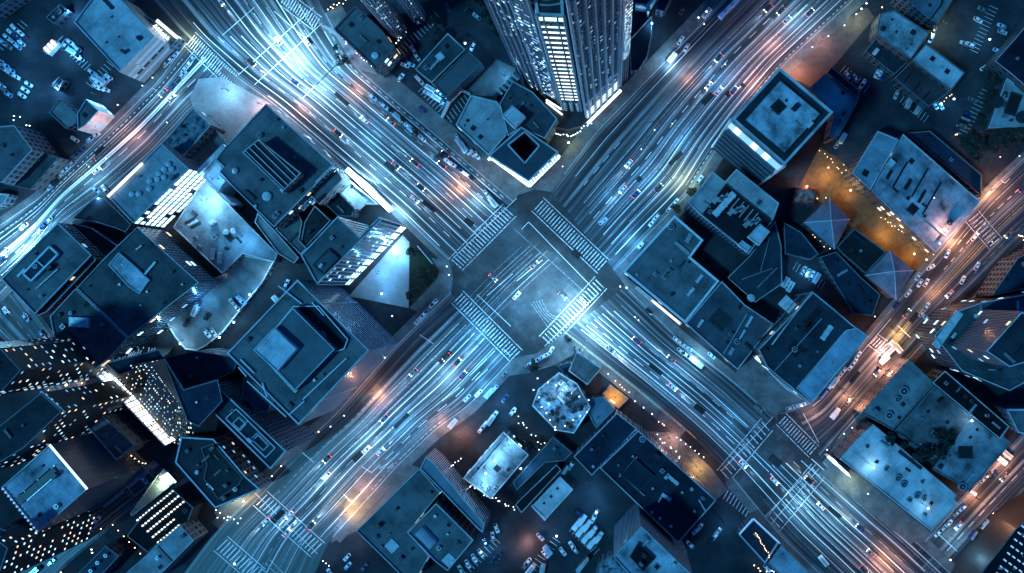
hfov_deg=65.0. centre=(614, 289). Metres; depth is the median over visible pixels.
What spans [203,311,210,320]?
parked car
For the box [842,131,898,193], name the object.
hall
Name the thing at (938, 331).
equipment building
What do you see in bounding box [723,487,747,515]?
crosswalk marking
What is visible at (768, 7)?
moving car
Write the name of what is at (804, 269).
parked car
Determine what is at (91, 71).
parked car
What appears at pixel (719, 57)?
moving car
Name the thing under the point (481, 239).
crosswalk marking
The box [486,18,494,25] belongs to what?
broadleaf tree
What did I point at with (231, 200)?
light wall
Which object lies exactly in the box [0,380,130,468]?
dark tower
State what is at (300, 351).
penthouse block
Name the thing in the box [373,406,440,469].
lane marking
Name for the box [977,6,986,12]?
parked car
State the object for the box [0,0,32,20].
row house
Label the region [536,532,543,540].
parked car
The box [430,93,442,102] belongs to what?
parked van
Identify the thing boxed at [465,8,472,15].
parked car
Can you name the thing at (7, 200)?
shop
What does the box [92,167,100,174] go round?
moving car
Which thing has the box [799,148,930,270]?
pavement
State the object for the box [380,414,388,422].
moving car
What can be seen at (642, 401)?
pavement
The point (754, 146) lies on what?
top window
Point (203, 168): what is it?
light wall
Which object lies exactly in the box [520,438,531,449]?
broadleaf tree
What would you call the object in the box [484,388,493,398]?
parked van
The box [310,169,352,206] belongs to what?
annex
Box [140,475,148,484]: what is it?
parked car
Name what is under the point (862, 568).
moving car
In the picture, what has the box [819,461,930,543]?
pavement
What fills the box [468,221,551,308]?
tyre track
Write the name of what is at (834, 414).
delivery truck
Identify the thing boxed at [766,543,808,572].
roof
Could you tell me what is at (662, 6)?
top block
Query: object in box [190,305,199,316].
parked van
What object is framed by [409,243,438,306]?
garden bed
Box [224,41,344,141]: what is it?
lane marking
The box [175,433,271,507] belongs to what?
terrace building
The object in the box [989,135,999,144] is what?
broadleaf tree
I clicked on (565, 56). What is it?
skyscraper
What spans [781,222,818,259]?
workshop
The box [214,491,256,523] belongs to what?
pavement
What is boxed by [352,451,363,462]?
asphalt patch
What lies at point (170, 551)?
grey hall
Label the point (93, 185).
lane marking
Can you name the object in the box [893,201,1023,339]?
lane marking
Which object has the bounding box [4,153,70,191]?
annex
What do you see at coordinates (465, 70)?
ribbed shed
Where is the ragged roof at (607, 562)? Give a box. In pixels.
[595,547,626,572]
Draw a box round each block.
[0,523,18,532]
[79,540,130,572]
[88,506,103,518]
[214,377,316,468]
[227,279,397,424]
[655,0,671,17]
[904,131,981,197]
[951,492,1023,572]
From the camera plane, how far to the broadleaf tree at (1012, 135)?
393.61 m
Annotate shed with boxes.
[49,98,78,130]
[415,33,465,86]
[433,50,484,101]
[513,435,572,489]
[515,463,561,512]
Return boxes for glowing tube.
[652,300,679,323]
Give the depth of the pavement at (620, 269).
399.74 m
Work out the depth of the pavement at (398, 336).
399.83 m
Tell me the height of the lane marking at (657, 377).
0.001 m
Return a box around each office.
[77,99,114,134]
[118,359,222,445]
[357,468,441,572]
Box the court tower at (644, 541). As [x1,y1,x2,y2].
[613,502,692,572]
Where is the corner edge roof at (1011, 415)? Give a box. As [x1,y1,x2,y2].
[986,403,1023,433]
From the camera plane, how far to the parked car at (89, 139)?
398.92 m
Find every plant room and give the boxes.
[301,205,333,246]
[326,192,360,217]
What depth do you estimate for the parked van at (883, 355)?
397.67 m
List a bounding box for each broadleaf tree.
[340,54,349,64]
[405,291,416,301]
[406,247,418,257]
[411,126,418,137]
[412,283,427,294]
[428,14,439,28]
[433,39,439,46]
[434,27,446,40]
[435,151,444,159]
[473,0,485,7]
[481,9,490,17]
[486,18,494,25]
[491,26,498,37]
[515,434,521,443]
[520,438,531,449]
[526,358,539,372]
[530,440,540,449]
[553,410,559,416]
[563,391,570,396]
[671,204,680,212]
[686,187,696,195]
[885,431,895,445]
[899,441,909,449]
[912,446,928,462]
[921,447,933,460]
[930,446,946,459]
[932,429,945,438]
[938,433,954,448]
[948,428,956,438]
[958,135,969,146]
[964,142,982,162]
[966,131,977,140]
[968,134,985,151]
[976,114,983,125]
[980,141,988,151]
[981,117,987,131]
[982,96,991,111]
[982,108,992,114]
[983,71,999,85]
[983,91,994,99]
[987,143,997,153]
[989,91,1007,108]
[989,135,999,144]
[993,139,1008,150]
[994,128,1013,144]
[1007,130,1018,138]
[1008,127,1023,133]
[1015,128,1023,145]
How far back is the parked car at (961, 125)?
398.83 m
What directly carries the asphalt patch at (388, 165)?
on the road at (183, 15)
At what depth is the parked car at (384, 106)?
398.68 m
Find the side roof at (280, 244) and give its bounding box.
[255,213,303,263]
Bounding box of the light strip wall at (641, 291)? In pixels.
[635,286,681,324]
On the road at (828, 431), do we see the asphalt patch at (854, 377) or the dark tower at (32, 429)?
the asphalt patch at (854, 377)
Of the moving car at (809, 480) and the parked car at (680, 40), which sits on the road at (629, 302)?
the moving car at (809, 480)
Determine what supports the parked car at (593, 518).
on the ground at (876, 108)
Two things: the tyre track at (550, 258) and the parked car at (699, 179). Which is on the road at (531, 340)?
the tyre track at (550, 258)
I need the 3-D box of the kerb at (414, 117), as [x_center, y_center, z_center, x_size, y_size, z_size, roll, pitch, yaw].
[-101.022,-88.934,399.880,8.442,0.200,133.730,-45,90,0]
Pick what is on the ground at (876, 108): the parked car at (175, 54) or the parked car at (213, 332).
the parked car at (175, 54)
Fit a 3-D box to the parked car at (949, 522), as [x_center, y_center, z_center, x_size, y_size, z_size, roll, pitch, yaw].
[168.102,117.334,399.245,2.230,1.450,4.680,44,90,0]
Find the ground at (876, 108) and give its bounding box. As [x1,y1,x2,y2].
[0,0,1023,572]
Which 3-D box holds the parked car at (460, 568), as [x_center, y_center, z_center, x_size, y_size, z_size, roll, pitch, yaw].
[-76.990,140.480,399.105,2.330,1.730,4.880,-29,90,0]
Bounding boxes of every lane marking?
[0,57,203,254]
[0,62,179,233]
[0,63,211,265]
[0,130,125,243]
[0,189,61,244]
[1,50,194,238]
[2,59,205,255]
[2,94,188,274]
[13,131,147,257]
[27,145,108,221]
[44,99,190,235]
[50,171,120,229]
[72,78,178,181]
[74,69,218,201]
[76,71,180,174]
[104,464,157,507]
[193,22,456,252]
[198,11,320,120]
[208,497,272,571]
[218,37,449,236]
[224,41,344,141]
[224,323,458,572]
[225,0,475,233]
[230,36,466,242]
[233,325,465,572]
[235,0,479,230]
[237,447,328,541]
[240,493,305,572]
[242,36,460,228]
[242,329,470,572]
[245,1,470,215]
[250,333,474,572]
[251,42,429,196]
[252,484,324,571]
[254,1,487,224]
[258,334,480,571]
[261,444,335,519]
[264,0,483,213]
[266,7,421,160]
[266,338,484,571]
[266,408,399,547]
[268,95,439,245]
[272,333,436,499]
[276,0,495,215]
[276,81,450,230]
[277,343,489,571]
[278,501,331,572]
[279,511,323,572]
[282,496,333,558]
[285,348,493,572]
[288,4,494,208]
[288,487,353,572]
[290,493,348,568]
[298,4,503,209]
[301,100,420,203]
[312,409,447,549]
[323,453,398,533]
[324,31,500,198]
[329,31,502,196]
[333,97,482,227]
[345,357,432,445]
[351,418,434,501]
[358,381,449,467]
[365,327,467,430]
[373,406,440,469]
[374,343,458,427]
[376,371,421,416]
[385,372,479,459]
[397,154,480,228]
[415,122,509,203]
[566,333,695,438]
[575,24,713,176]
[581,329,842,572]
[584,0,766,202]
[586,325,854,572]
[588,18,754,205]
[589,0,780,213]
[589,331,679,404]
[589,334,702,427]
[591,322,734,443]
[595,5,782,215]
[595,320,871,572]
[597,0,796,222]
[598,337,692,414]
[601,319,879,572]
[602,3,800,226]
[603,5,806,234]
[603,314,731,423]
[603,333,696,410]
[606,61,714,187]
[607,104,707,225]
[607,311,732,417]
[608,0,818,237]
[608,342,717,433]
[611,0,826,243]
[614,311,747,426]
[616,0,840,253]
[621,305,757,424]
[629,60,762,221]
[629,326,738,418]
[634,45,756,190]
[646,343,746,427]
[666,44,772,174]
[678,5,807,149]
[686,81,762,184]
[691,2,845,181]
[698,0,832,148]
[728,12,796,82]
[735,14,802,83]
[758,485,825,556]
[763,499,832,571]
[772,465,884,572]
[781,465,893,571]
[786,463,904,572]
[788,489,873,572]
[794,462,913,572]
[796,508,862,572]
[801,460,923,570]
[812,459,939,572]
[813,319,890,405]
[827,226,985,405]
[835,489,927,572]
[839,501,911,567]
[854,500,935,572]
[858,207,1003,370]
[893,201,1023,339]
[894,205,1023,340]
[896,231,979,325]
[903,201,1011,319]
[943,227,1023,305]
[958,176,1020,243]
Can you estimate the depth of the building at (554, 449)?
395.80 m
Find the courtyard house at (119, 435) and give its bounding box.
[89,411,150,459]
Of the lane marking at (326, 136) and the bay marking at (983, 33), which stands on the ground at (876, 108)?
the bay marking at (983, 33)
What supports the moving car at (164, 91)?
on the road at (183, 91)
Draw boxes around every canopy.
[43,40,61,55]
[752,354,809,403]
[824,454,850,477]
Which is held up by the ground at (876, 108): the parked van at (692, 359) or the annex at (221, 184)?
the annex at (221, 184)
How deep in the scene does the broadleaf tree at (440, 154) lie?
395.96 m
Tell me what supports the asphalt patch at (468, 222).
on the road at (183, 15)
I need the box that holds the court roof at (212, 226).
[173,183,282,273]
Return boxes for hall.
[127,485,202,552]
[127,519,207,572]
[192,131,229,165]
[817,252,879,315]
[834,228,885,273]
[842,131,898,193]
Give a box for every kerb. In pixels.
[0,43,186,225]
[0,102,195,292]
[0,330,134,496]
[35,315,154,478]
[54,502,137,572]
[102,462,156,506]
[218,293,450,528]
[224,67,448,259]
[325,13,512,201]
[333,358,512,536]
[564,0,723,173]
[586,350,685,430]
[617,0,852,266]
[625,287,764,409]
[732,477,818,572]
[824,463,949,572]
[827,159,1023,384]
[838,295,975,438]
[925,436,1023,541]
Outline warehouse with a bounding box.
[74,0,174,82]
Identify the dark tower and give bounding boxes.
[0,337,105,394]
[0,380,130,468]
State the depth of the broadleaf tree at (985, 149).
394.47 m
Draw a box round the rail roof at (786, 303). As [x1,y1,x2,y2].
[755,293,807,345]
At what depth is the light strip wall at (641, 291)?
395.50 m
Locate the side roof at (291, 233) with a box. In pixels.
[275,214,307,254]
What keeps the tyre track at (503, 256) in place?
on the road at (531, 340)
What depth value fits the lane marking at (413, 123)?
399.89 m
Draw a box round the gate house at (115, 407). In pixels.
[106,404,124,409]
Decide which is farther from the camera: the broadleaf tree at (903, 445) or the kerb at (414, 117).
the kerb at (414, 117)
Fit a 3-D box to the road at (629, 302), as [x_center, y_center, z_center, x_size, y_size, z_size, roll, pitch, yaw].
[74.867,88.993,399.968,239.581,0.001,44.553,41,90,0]
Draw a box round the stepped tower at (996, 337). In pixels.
[950,309,1023,366]
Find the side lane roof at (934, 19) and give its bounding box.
[923,0,952,29]
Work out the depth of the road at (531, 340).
399.92 m
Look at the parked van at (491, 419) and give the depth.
397.67 m
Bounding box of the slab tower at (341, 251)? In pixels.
[301,216,406,284]
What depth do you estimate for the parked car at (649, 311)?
399.09 m
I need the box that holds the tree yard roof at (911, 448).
[881,428,944,466]
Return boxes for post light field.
[323,3,1022,571]
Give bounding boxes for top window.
[728,123,735,130]
[733,127,741,135]
[738,132,746,140]
[744,137,752,145]
[750,142,758,150]
[755,147,764,155]
[761,152,769,160]
[767,157,775,164]
[772,162,780,169]
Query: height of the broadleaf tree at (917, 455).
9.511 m
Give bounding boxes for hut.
[46,4,74,26]
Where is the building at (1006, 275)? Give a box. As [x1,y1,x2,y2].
[975,247,1023,295]
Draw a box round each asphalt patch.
[94,145,104,155]
[334,91,349,105]
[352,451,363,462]
[384,161,395,171]
[393,413,409,428]
[422,200,435,211]
[438,350,451,363]
[464,217,473,226]
[571,249,581,258]
[649,363,662,375]
[668,151,682,165]
[693,403,705,414]
[701,92,713,105]
[768,453,782,467]
[828,506,841,518]
[849,371,859,383]
[909,312,918,323]
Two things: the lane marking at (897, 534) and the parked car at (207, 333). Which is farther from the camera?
the lane marking at (897, 534)
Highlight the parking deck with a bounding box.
[167,255,277,350]
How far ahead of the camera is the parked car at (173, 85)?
398.87 m
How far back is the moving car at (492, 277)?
398.97 m
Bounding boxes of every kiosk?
[52,77,68,91]
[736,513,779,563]
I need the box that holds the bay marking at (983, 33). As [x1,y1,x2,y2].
[970,6,995,52]
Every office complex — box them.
[50,288,154,368]
[77,227,219,337]
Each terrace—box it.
[342,181,378,209]
[726,221,781,301]
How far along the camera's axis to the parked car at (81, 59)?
398.96 m
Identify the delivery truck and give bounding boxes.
[571,518,579,530]
[575,524,583,537]
[576,514,586,526]
[581,519,591,532]
[581,531,589,543]
[586,536,595,549]
[587,525,597,538]
[593,530,603,543]
[829,407,840,419]
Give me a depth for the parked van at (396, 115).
397.67 m
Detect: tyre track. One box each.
[454,260,549,342]
[457,257,553,339]
[460,252,556,335]
[461,211,548,303]
[465,248,560,331]
[467,246,521,299]
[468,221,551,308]
[469,244,566,327]
[471,246,529,302]
[472,242,567,322]
[473,243,537,305]
[476,237,572,319]
[477,228,565,318]
[477,254,531,307]
[479,234,576,316]
[479,253,539,311]
[481,231,578,314]
[481,234,517,316]
[481,251,546,313]
[483,260,539,315]
[484,236,574,327]
[486,227,583,309]
[486,260,547,319]
[488,224,587,306]
[489,258,556,322]
[493,220,591,301]
[494,245,582,335]
[497,217,595,298]
[497,222,556,246]
[498,231,532,333]
[499,215,598,296]
[499,252,590,342]
[504,210,602,290]
[505,309,559,336]
[507,206,605,287]
[508,260,599,350]
[514,229,583,291]
[527,223,563,332]
[557,242,583,316]
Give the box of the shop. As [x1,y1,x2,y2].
[0,193,17,209]
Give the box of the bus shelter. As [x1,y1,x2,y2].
[345,167,393,211]
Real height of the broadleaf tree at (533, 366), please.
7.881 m
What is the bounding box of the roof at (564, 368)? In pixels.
[557,361,586,388]
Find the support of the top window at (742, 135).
in the louvred tower at (774, 123)
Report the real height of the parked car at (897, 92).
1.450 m
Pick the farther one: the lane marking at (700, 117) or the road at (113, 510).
the road at (113, 510)
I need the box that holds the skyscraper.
[484,0,632,131]
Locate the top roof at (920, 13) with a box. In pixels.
[889,0,940,26]
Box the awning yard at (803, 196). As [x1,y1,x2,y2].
[789,186,817,206]
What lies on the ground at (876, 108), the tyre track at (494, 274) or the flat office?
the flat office
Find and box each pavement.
[0,42,185,224]
[0,106,193,302]
[0,331,133,498]
[36,315,157,477]
[55,503,136,572]
[100,460,155,505]
[190,77,271,140]
[212,292,450,527]
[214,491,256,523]
[220,67,447,259]
[318,23,376,74]
[326,5,517,200]
[330,450,418,542]
[333,364,508,542]
[350,235,408,307]
[409,258,452,312]
[467,59,515,96]
[493,161,563,197]
[497,333,585,376]
[558,0,722,172]
[582,350,684,436]
[614,254,642,299]
[625,0,866,268]
[625,281,765,409]
[647,431,726,498]
[725,477,817,572]
[732,368,777,419]
[740,358,806,413]
[789,7,873,86]
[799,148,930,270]
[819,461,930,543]
[822,414,872,462]
[824,460,954,572]
[853,151,1023,353]
[855,295,983,419]
[925,434,1023,538]
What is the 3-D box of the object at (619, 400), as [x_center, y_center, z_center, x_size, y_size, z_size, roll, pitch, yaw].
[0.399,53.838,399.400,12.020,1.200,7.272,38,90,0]
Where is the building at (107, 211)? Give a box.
[72,198,137,232]
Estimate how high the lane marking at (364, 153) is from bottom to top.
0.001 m
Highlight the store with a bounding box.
[215,104,346,228]
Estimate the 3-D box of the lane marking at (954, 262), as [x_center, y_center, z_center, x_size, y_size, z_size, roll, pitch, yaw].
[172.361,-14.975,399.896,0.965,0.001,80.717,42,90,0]
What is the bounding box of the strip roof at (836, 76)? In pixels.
[825,66,858,99]
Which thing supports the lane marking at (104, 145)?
on the road at (183, 91)
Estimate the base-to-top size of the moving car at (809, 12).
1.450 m
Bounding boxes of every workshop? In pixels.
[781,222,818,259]
[861,40,905,77]
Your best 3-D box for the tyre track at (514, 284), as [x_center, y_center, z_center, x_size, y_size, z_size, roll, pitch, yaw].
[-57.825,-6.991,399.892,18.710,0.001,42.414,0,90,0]
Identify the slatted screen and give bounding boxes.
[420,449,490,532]
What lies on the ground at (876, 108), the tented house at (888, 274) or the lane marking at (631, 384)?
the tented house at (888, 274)
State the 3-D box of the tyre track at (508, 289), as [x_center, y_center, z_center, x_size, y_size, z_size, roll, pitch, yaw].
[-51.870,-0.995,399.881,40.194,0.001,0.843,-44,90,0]
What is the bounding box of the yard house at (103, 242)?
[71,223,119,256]
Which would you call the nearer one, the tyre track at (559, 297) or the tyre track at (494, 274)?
the tyre track at (559, 297)
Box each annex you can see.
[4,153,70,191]
[203,160,236,195]
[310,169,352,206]
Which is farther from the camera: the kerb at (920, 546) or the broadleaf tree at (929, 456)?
the kerb at (920, 546)
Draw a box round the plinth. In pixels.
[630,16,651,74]
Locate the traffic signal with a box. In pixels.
[254,501,286,527]
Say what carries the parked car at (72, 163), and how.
on the ground at (876, 108)
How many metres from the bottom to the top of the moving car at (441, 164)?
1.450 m
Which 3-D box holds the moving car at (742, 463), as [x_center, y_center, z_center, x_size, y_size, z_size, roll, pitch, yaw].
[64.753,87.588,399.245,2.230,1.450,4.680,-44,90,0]
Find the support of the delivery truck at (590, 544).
on the ground at (876, 108)
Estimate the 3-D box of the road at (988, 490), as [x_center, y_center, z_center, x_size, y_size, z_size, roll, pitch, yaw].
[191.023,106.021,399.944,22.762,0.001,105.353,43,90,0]
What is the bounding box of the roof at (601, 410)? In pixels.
[588,395,614,428]
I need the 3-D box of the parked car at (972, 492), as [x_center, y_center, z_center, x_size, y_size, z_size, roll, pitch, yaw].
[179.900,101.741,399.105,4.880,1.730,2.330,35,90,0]
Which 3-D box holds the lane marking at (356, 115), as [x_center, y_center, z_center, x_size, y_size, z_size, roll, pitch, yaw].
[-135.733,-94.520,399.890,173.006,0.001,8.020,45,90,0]
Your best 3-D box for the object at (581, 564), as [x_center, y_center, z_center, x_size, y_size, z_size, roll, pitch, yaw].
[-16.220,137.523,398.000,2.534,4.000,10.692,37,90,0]
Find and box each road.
[0,44,226,291]
[0,293,143,474]
[20,463,162,572]
[154,0,510,258]
[184,294,511,572]
[449,190,624,357]
[552,0,851,269]
[566,287,922,572]
[722,411,821,522]
[772,160,1023,459]
[911,437,1023,572]
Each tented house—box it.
[800,198,849,248]
[860,250,913,299]
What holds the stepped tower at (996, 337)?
on the ground at (876, 108)
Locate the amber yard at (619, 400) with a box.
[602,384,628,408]
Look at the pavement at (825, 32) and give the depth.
399.84 m
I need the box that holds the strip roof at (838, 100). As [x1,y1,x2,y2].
[808,74,857,143]
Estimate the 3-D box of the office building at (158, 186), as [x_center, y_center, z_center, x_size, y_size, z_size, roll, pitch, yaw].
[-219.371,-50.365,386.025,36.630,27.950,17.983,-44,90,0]
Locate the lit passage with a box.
[130,467,178,515]
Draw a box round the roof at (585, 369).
[569,350,601,384]
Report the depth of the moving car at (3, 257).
399.06 m
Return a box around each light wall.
[197,144,225,175]
[205,181,242,206]
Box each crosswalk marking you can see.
[185,32,238,81]
[213,536,264,572]
[253,491,324,556]
[279,0,321,30]
[449,204,515,270]
[451,291,522,360]
[532,197,608,272]
[540,277,606,343]
[717,418,772,478]
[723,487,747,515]
[767,464,823,530]
[776,413,818,456]
[867,334,889,354]
[966,211,1001,248]
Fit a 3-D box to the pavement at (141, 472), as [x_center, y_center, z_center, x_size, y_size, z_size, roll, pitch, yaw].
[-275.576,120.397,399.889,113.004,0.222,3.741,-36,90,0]
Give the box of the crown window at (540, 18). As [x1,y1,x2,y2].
[539,17,562,21]
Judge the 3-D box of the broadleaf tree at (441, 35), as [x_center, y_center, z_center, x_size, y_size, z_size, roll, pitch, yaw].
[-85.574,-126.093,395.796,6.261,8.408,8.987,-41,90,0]
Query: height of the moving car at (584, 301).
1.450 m
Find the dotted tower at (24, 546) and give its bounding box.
[0,512,95,572]
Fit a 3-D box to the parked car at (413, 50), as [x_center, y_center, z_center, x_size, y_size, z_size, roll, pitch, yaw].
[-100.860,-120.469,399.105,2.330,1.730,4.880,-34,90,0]
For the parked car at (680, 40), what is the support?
on the ground at (876, 108)
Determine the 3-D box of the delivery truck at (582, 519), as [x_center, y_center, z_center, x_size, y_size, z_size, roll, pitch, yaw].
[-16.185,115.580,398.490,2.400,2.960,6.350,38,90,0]
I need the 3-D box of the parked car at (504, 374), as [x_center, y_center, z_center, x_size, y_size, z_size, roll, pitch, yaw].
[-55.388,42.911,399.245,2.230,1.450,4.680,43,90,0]
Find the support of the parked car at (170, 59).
on the ground at (876, 108)
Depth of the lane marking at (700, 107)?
399.89 m
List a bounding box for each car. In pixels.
[0,62,9,67]
[0,87,9,93]
[0,254,6,262]
[2,33,9,40]
[2,307,10,315]
[4,41,12,49]
[6,67,15,72]
[10,23,17,30]
[11,33,20,39]
[14,43,21,49]
[16,28,24,36]
[17,40,25,46]
[17,91,26,98]
[19,222,28,229]
[20,86,29,93]
[21,313,29,322]
[24,80,33,87]
[38,330,46,337]
[40,221,48,229]
[47,558,55,565]
[50,178,59,186]
[59,169,67,176]
[65,38,74,45]
[67,160,75,168]
[70,136,79,142]
[72,45,81,52]
[73,150,80,157]
[75,56,84,61]
[79,146,86,153]
[86,136,93,142]
[86,158,95,166]
[87,68,94,75]
[91,186,100,193]
[92,132,100,138]
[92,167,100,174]
[93,515,101,524]
[96,84,104,91]
[100,184,108,192]
[102,85,110,92]
[104,73,112,80]
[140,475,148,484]
[159,89,167,96]
[162,59,168,67]
[167,55,172,63]
[168,82,176,90]
[168,93,175,101]
[172,51,178,59]
[179,71,187,78]
[182,318,190,326]
[186,60,192,68]
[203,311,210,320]
[203,328,211,337]
[209,327,216,336]
[228,298,236,305]
[239,296,246,305]
[247,58,255,66]
[262,517,269,525]
[274,36,281,44]
[282,528,290,536]
[283,279,289,288]
[285,510,293,518]
[291,77,299,84]
[303,37,310,45]
[306,521,314,529]
[323,454,330,462]
[323,471,330,479]
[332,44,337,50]
[334,129,341,136]
[343,553,350,561]
[344,561,351,569]
[360,116,368,123]
[360,563,367,571]
[362,445,370,453]
[368,93,377,100]
[376,448,384,455]
[380,102,388,110]
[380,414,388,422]
[386,117,394,125]
[391,161,399,168]
[397,73,404,82]
[400,62,409,67]
[406,61,415,67]
[409,45,416,53]
[409,368,417,376]
[410,159,418,166]
[410,195,418,202]
[413,53,420,61]
[416,182,424,190]
[417,77,424,85]
[417,105,426,112]
[418,134,425,141]
[437,161,445,168]
[440,100,446,107]
[442,353,450,360]
[443,2,450,11]
[453,358,460,365]
[457,564,464,572]
[458,371,466,379]
[463,394,470,401]
[464,559,470,568]
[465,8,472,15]
[469,42,476,50]
[469,147,474,156]
[471,553,477,562]
[472,12,480,19]
[474,151,480,159]
[474,389,481,397]
[477,548,483,557]
[482,538,488,547]
[488,273,496,281]
[489,557,494,565]
[490,531,495,540]
[493,523,499,533]
[498,550,503,559]
[500,371,507,378]
[501,394,508,402]
[509,407,516,415]
[513,291,520,299]
[521,563,529,570]
[530,261,538,268]
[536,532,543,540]
[540,352,549,358]
[548,346,554,354]
[558,292,566,299]
[559,547,566,556]
[564,334,571,341]
[568,541,575,548]
[573,345,582,352]
[574,509,582,516]
[580,298,588,305]
[591,515,596,523]
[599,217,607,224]
[605,345,614,353]
[619,185,626,193]
[625,159,632,167]
[632,190,639,197]
[632,337,639,344]
[637,240,645,248]
[645,307,653,315]
[648,219,655,226]
[652,212,660,220]
[654,184,662,191]
[667,355,675,362]
[668,383,676,390]
[677,35,683,44]
[679,4,684,14]
[683,43,689,51]
[685,540,694,548]
[691,526,697,534]
[696,175,703,183]
[697,523,702,531]
[705,81,712,89]
[707,351,715,358]
[715,54,722,61]
[715,86,722,94]
[730,86,737,94]
[739,460,746,467]
[754,404,762,412]
[763,564,770,572]
[764,3,772,11]
[770,476,778,484]
[777,7,784,14]
[783,16,790,23]
[786,405,794,410]
[797,402,806,407]
[800,266,806,274]
[805,8,813,16]
[805,268,811,277]
[805,476,813,484]
[808,270,815,279]
[817,502,824,509]
[840,366,847,374]
[844,70,850,79]
[845,396,851,405]
[854,351,861,358]
[856,524,864,532]
[859,565,867,572]
[867,549,874,556]
[873,69,879,78]
[874,367,881,375]
[880,72,885,79]
[892,301,899,309]
[893,90,899,99]
[903,309,910,317]
[904,289,912,297]
[914,272,921,280]
[916,278,922,287]
[918,309,925,316]
[923,278,929,287]
[923,302,929,309]
[926,264,934,270]
[927,35,934,43]
[932,102,938,109]
[934,529,940,536]
[937,101,944,109]
[939,523,946,531]
[944,249,950,258]
[945,289,953,297]
[946,519,952,526]
[953,508,959,516]
[954,521,962,529]
[956,122,966,128]
[959,40,968,46]
[959,275,965,284]
[959,503,967,511]
[962,111,971,116]
[967,41,975,47]
[967,489,976,495]
[968,96,977,102]
[970,232,978,240]
[973,16,982,23]
[974,261,980,270]
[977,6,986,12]
[979,475,986,483]
[986,470,993,478]
[990,469,998,478]
[997,23,1006,28]
[997,28,1007,34]
[1000,472,1008,480]
[1004,229,1013,237]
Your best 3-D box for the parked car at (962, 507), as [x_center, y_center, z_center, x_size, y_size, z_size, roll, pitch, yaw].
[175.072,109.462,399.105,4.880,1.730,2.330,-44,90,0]
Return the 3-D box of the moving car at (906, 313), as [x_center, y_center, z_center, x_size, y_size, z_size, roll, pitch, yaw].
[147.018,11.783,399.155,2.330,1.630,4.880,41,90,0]
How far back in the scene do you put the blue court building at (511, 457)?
389.80 m
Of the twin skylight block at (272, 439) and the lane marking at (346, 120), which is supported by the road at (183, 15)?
the lane marking at (346, 120)
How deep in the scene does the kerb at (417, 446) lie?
399.75 m
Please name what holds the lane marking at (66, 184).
on the road at (183, 91)
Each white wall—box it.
[441,89,469,117]
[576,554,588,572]
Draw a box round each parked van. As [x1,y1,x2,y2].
[29,565,40,572]
[66,46,78,56]
[95,75,107,85]
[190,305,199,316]
[271,295,278,301]
[392,112,401,122]
[407,125,418,134]
[424,84,435,93]
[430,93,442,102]
[447,418,457,429]
[455,137,463,147]
[459,141,467,153]
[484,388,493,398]
[485,414,495,425]
[488,197,497,207]
[525,564,534,572]
[539,563,545,572]
[542,544,552,556]
[561,464,569,475]
[667,52,676,63]
[689,355,699,364]
[692,360,703,368]
[702,7,711,18]
[780,276,789,287]
[785,281,794,292]
[811,272,821,283]
[818,388,829,399]
[818,555,828,566]
[829,376,839,387]
[838,132,847,143]
[878,356,889,364]
[880,349,891,358]
[888,339,898,349]
[888,346,895,355]
[895,342,903,353]
[904,98,912,109]
[913,105,921,115]
[958,115,971,123]
[968,529,978,540]
[981,519,988,528]
[997,456,1007,465]
[1002,450,1013,459]
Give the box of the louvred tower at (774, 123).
[711,68,832,185]
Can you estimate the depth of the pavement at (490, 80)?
399.94 m
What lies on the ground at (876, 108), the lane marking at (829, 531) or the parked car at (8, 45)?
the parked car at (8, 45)
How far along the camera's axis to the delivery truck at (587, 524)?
397.01 m
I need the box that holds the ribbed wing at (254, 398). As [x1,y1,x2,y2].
[243,375,280,412]
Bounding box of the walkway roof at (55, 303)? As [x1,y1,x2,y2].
[37,256,104,315]
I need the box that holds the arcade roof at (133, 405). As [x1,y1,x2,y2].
[97,371,177,445]
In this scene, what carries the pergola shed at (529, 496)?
on the ground at (876, 108)
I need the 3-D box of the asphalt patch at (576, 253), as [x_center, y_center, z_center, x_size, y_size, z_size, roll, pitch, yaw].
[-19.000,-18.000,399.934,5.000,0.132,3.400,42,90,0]
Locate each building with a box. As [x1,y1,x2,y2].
[0,125,57,184]
[1,223,105,314]
[1,433,141,532]
[72,198,137,232]
[104,346,174,377]
[107,143,205,227]
[144,15,184,50]
[162,108,225,157]
[163,347,244,388]
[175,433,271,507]
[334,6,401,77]
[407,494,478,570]
[456,95,508,158]
[463,428,530,498]
[488,127,559,186]
[496,75,558,143]
[532,370,590,432]
[532,474,573,518]
[574,409,636,474]
[599,423,715,542]
[623,215,718,322]
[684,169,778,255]
[685,281,772,369]
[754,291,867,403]
[832,420,958,530]
[853,357,933,429]
[862,134,980,253]
[869,10,928,62]
[888,385,972,455]
[889,62,948,110]
[903,43,964,91]
[914,290,1023,390]
[923,419,1010,490]
[926,368,1009,438]
[975,247,1023,295]
[979,77,1023,131]
[982,21,1023,92]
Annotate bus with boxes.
[271,509,285,523]
[718,0,740,19]
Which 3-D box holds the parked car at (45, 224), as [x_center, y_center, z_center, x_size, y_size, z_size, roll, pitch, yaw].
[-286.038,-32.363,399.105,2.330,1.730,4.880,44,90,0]
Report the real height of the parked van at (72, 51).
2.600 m
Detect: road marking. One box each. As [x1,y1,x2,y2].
[241,7,313,72]
[254,23,321,84]
[255,493,317,553]
[453,198,516,257]
[537,231,596,291]
[545,294,597,345]
[721,417,772,470]
[771,469,818,523]
[772,476,804,508]
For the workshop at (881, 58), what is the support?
on the ground at (876, 108)
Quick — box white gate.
[635,0,655,16]
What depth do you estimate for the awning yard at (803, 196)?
395.80 m
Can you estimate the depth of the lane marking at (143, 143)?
399.90 m
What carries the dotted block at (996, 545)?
on the ground at (876, 108)
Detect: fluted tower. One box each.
[360,0,407,38]
[397,0,426,24]

